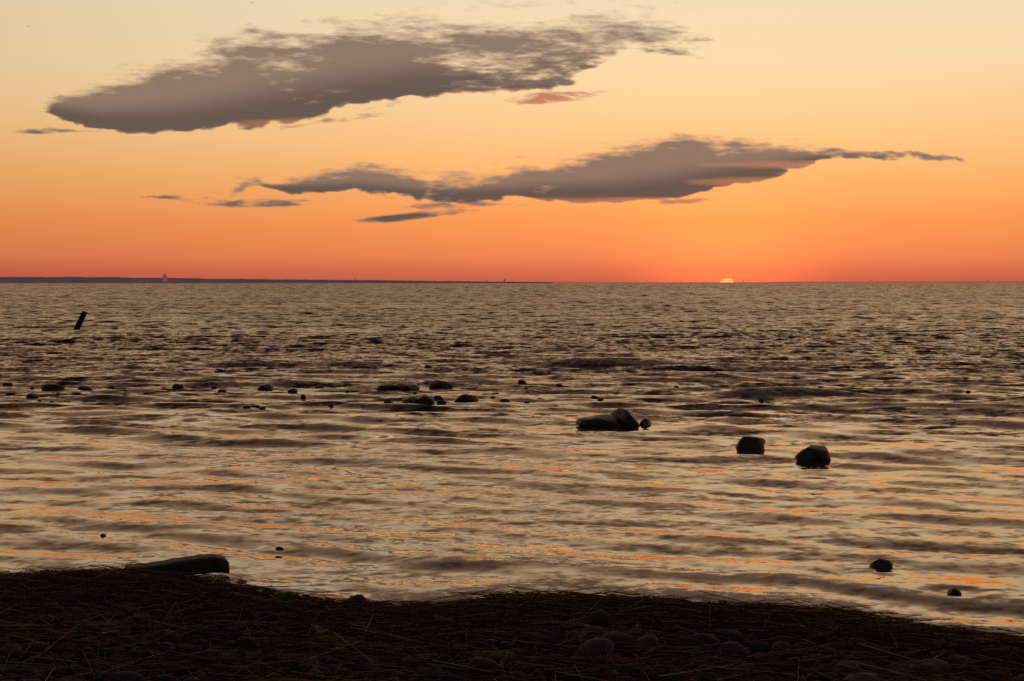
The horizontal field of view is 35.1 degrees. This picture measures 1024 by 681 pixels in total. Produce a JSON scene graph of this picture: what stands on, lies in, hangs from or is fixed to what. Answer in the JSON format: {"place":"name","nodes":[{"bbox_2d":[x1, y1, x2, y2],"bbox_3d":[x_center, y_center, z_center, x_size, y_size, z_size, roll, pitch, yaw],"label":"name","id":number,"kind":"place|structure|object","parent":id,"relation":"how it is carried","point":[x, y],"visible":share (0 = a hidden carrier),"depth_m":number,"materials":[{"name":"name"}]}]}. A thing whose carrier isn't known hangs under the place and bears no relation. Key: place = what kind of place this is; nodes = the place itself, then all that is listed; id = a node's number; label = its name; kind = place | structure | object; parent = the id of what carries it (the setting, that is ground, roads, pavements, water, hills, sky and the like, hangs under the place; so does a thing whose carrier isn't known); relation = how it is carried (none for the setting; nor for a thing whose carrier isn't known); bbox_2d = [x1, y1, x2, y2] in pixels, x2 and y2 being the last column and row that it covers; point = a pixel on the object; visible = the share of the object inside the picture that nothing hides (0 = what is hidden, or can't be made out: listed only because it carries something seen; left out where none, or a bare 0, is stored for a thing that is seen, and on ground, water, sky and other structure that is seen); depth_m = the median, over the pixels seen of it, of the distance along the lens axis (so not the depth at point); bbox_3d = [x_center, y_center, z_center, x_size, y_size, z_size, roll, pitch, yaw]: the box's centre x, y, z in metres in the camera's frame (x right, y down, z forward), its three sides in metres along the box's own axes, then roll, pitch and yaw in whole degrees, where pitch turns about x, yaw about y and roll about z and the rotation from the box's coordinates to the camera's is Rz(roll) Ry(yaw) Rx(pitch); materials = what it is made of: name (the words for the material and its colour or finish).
{"place":"outdoors","nodes":[
{"label":"outdoors","id":0,"kind":"place"},
{"bbox_2d":[0,277,552,282],"bbox_3d":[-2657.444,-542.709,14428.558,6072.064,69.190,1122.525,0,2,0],"label":"shore land","id":1,"kind":"structure","parent":0,"point":[85,280],"depth_m":14691.94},
{"bbox_2d":[162,273,167,281],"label":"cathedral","id":2,"kind":"structure","parent":1,"relation":"on","point":[164,279],"depth_m":14608.70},
{"bbox_2d":[21,15,963,222],"bbox_3d":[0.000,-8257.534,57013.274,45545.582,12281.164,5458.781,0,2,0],"label":"cloud","id":3,"kind":"structure","parent":0,"point":[248,86],"depth_m":58989.69,"materials":[{"name":"grey"}]},
{"bbox_2d":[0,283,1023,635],"bbox_3d":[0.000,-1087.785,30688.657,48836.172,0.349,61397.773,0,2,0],"label":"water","id":4,"kind":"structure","parent":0,"point":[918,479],"depth_m":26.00,"materials":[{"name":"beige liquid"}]},
{"bbox_2d":[5,392,16,394],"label":"reef rock","id":5,"kind":"object","parent":4,"relation":"on","point":[10,393],"visible":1,"depth_m":36.31,"materials":[{"name":"grey stone"}]},
{"bbox_2d":[26,393,38,397],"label":"reef rock","id":6,"kind":"object","parent":4,"relation":"on","point":[31,395],"visible":1,"depth_m":35.18,"materials":[{"name":"stone"}]},
{"bbox_2d":[40,383,64,390],"bbox_3d":[-10.673,1.142,37.592,0.588,0.298,0.450,2,3,41],"label":"reef rock","id":7,"kind":"object","parent":4,"relation":"on","point":[51,387],"visible":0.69,"depth_m":37.44,"materials":[{"name":"grey stone"}]},
{"bbox_2d":[74,311,86,328],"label":"timber pile","id":8,"kind":"object","parent":4,"relation":"in","point":[80,320],"visible":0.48,"depth_m":87.82,"materials":[{"name":"brown wood"}]},
{"bbox_2d":[77,385,91,390],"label":"reef rock","id":9,"kind":"object","parent":4,"relation":"on","point":[86,388],"visible":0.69,"depth_m":37.67,"materials":[{"name":"stone"}]},
{"bbox_2d":[143,391,155,393],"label":"reef rock","id":10,"kind":"object","parent":4,"relation":"on","point":[150,392],"visible":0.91,"depth_m":36.63,"materials":[{"name":"grey stone"}]},
{"bbox_2d":[172,384,183,387],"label":"reef rock","id":11,"kind":"object","parent":4,"relation":"on","point":[177,385],"visible":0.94,"depth_m":38.60,"materials":[{"name":"grey stone"}]},
{"bbox_2d":[257,384,272,390],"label":"reef rock","id":12,"kind":"object","parent":4,"relation":"on","point":[265,387],"visible":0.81,"depth_m":37.87,"materials":[{"name":"stone"}]},
{"bbox_2d":[287,388,297,392],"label":"reef rock","id":13,"kind":"object","parent":4,"relation":"on","point":[293,390],"visible":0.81,"depth_m":36.83,"materials":[{"name":"stone"}]},
{"bbox_2d":[374,382,419,389],"bbox_3d":[-2.715,1.099,38.046,1.099,0.259,0.850,0,2,0],"label":"reef rock","id":14,"kind":"object","parent":4,"relation":"on","point":[404,386],"visible":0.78,"depth_m":37.76,"materials":[{"name":"grey stone"}]},
{"bbox_2d":[401,394,434,404],"bbox_3d":[-1.961,1.254,33.637,0.716,0.277,0.478,0,2,0],"label":"reef rock","id":15,"kind":"object","parent":4,"relation":"on","point":[423,399],"visible":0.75,"depth_m":33.49,"materials":[{"name":"grey stone"}]},
{"bbox_2d":[434,396,442,399],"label":"reef rock","id":16,"kind":"object","parent":4,"relation":"on","point":[438,398],"visible":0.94,"depth_m":34.89,"materials":[{"name":"grey stone"}]},
{"bbox_2d":[428,380,453,388],"bbox_3d":[-1.699,1.071,38.517,0.521,0.265,0.460,-1,2,-33],"label":"reef rock","id":17,"kind":"object","parent":4,"relation":"on","point":[437,384],"visible":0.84,"depth_m":38.39,"materials":[{"name":"stone"}]},
{"bbox_2d":[437,400,445,404],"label":"reef rock","id":18,"kind":"object","parent":4,"relation":"on","point":[440,402],"visible":0.77,"depth_m":33.26,"materials":[{"name":"grey stone"}]},
{"bbox_2d":[454,394,478,401],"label":"reef rock","id":19,"kind":"object","parent":4,"relation":"on","point":[466,398],"visible":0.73,"depth_m":34.05,"materials":[{"name":"grey stone"}]},
{"bbox_2d":[517,380,526,384],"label":"reef rock","id":20,"kind":"object","parent":4,"relation":"on","point":[521,382],"visible":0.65,"depth_m":39.38,"materials":[{"name":"grey stone"}]},
{"bbox_2d":[553,383,562,386],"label":"reef rock","id":21,"kind":"object","parent":4,"relation":"on","point":[558,385],"visible":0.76,"depth_m":38.79,"materials":[{"name":"grey stone"}]},
{"bbox_2d":[575,408,650,427],"bbox_3d":[1.783,1.417,28.536,1.355,0.453,0.954,0,2,0],"label":"rock","id":22,"kind":"object","parent":4,"relation":"in","point":[620,417],"visible":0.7,"depth_m":28.20,"materials":[{"name":"grey stone"}]},
{"bbox_2d":[735,436,765,448],"bbox_3d":[3.599,1.597,24.513,0.468,0.307,0.388,0,2,0],"label":"rock","id":23,"kind":"object","parent":4,"relation":"on","point":[748,442],"visible":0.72,"depth_m":24.38,"materials":[{"name":"grey stone"}]},
{"bbox_2d":[795,445,830,461],"bbox_3d":[4.221,1.635,22.756,0.511,0.336,0.392,0,2,0],"label":"rock","id":24,"kind":"object","parent":4,"relation":"in","point":[815,453],"visible":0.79,"depth_m":22.62,"materials":[{"name":"grey stone"}]},
{"bbox_2d":[869,558,892,567],"bbox_3d":[3.265,1.987,14.292,0.203,0.135,0.155,-1,2,-18],"label":"rock","id":25,"kind":"object","parent":4,"relation":"on","point":[881,563],"visible":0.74,"depth_m":14.24,"materials":[{"name":"grey stone"}]},
{"bbox_2d":[947,587,961,593],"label":"rock","id":26,"kind":"object","parent":4,"relation":"in","point":[954,590],"visible":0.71,"depth_m":12.98,"materials":[{"name":"grey stone"}]},
{"bbox_2d":[0,586,1023,680],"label":"pebbles","id":27,"kind":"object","parent":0,"point":[37,669],"depth_m":10.20,"materials":[{"name":"grey stone"}]},
{"bbox_2d":[125,554,229,574],"bbox_3d":[-2.848,1.936,13.790,0.845,0.139,0.279,-3,7,-21],"label":"driftwood log","id":28,"kind":"object","parent":27,"relation":"on","point":[204,562],"visible":0.69,"depth_m":13.76,"materials":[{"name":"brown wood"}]},
{"bbox_2d":[0,570,1023,680],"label":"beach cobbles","id":29,"kind":"object","parent":27,"relation":"on","point":[598,617],"visible":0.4,"depth_m":9.94,"materials":[{"name":"grey stone"}]},
{"bbox_2d":[0,561,1023,680],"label":"beach","id":30,"kind":"structure","parent":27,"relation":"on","point":[741,617],"depth_m":10.81,"materials":[{"name":"brown sand"}]},
{"bbox_2d":[274,591,298,596],"bbox_3d":[-1.749,1.976,12.580,0.200,0.060,0.058,-1,2,-35],"label":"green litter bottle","id":31,"kind":"object","parent":30,"relation":"on","point":[287,592],"visible":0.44,"depth_m":12.56,"materials":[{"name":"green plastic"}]},
{"bbox_2d":[314,625,328,634],"bbox_3d":[-1.282,1.950,10.914,0.094,0.047,0.127,10,5,-10],"label":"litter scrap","id":32,"kind":"object","parent":30,"relation":"on","point":[322,630],"visible":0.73,"depth_m":10.87,"materials":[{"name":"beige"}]},
{"bbox_2d":[0,0,1023,281],"label":"sky","id":33,"kind":"structure","parent":0,"point":[932,77],"materials":[{"name":"orange"}]},
{"bbox_2d":[721,278,732,281],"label":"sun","id":34,"kind":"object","parent":33,"relation":"in","point":[727,280],"visible":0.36,"depth_m":51513.17,"materials":[{"name":"yellow"}]},
{"bbox_2d":[489,281,1023,282],"bbox_3d":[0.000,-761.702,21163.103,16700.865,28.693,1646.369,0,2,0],"label":"shoreline","id":35,"kind":"structure","parent":0,"point":[819,282],"depth_m":21530.38,"materials":[{"name":"grey"}]}
]}

